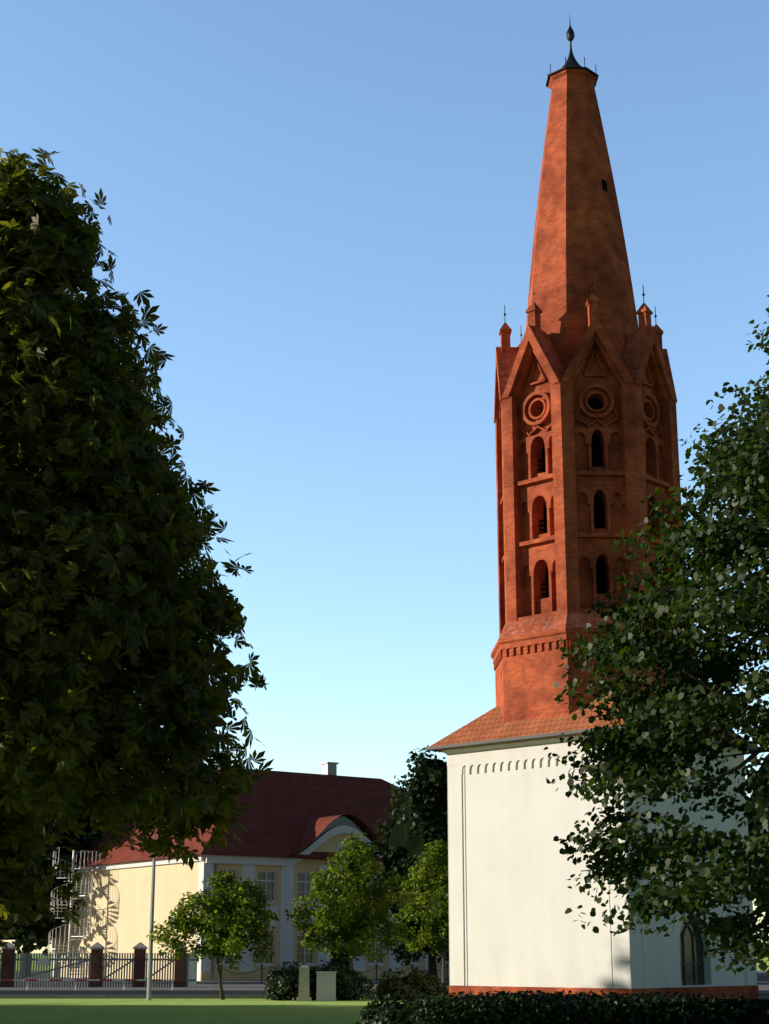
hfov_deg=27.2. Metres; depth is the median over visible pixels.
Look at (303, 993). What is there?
memorial stele
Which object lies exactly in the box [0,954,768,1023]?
ground
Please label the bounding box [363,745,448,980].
tree
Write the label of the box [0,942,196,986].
picket fence
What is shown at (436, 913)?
young linden
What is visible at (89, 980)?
barrier rail
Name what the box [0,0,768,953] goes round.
sky
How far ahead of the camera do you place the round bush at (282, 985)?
54.29 m
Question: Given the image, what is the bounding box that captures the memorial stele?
[296,965,311,1000]
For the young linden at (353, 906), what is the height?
5.852 m
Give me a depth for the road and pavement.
63.59 m
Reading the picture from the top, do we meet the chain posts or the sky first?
the sky
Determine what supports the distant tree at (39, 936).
on the ground
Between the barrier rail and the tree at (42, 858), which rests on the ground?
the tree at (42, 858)
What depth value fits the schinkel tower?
52.64 m
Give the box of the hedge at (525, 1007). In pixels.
[395,990,768,1023]
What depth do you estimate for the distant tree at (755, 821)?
95.57 m
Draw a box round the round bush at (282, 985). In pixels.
[263,960,376,1000]
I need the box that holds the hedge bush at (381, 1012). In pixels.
[356,992,428,1023]
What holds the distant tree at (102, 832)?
on the ground
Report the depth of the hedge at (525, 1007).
29.87 m
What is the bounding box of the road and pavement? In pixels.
[0,971,768,998]
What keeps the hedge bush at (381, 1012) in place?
on the ground
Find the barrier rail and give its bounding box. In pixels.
[0,980,176,989]
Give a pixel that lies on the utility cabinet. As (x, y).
(326, 986)
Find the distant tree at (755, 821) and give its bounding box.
[745,744,768,912]
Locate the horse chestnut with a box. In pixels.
[0,147,274,953]
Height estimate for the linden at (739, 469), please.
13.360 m
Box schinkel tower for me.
[425,23,764,998]
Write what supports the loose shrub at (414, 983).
on the ground
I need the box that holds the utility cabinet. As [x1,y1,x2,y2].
[316,971,336,1000]
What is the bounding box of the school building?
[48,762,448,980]
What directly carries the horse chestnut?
on the ground
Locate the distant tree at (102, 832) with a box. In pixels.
[90,798,131,839]
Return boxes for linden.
[146,869,278,999]
[284,831,416,969]
[390,839,448,993]
[543,295,768,974]
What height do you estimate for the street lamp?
9.160 m
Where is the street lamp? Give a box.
[146,825,155,999]
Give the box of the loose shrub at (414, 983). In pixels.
[374,966,448,999]
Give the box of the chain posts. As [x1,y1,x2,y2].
[220,964,448,982]
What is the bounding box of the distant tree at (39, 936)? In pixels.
[0,809,101,976]
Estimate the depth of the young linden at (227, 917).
55.15 m
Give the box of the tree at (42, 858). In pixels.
[0,828,63,937]

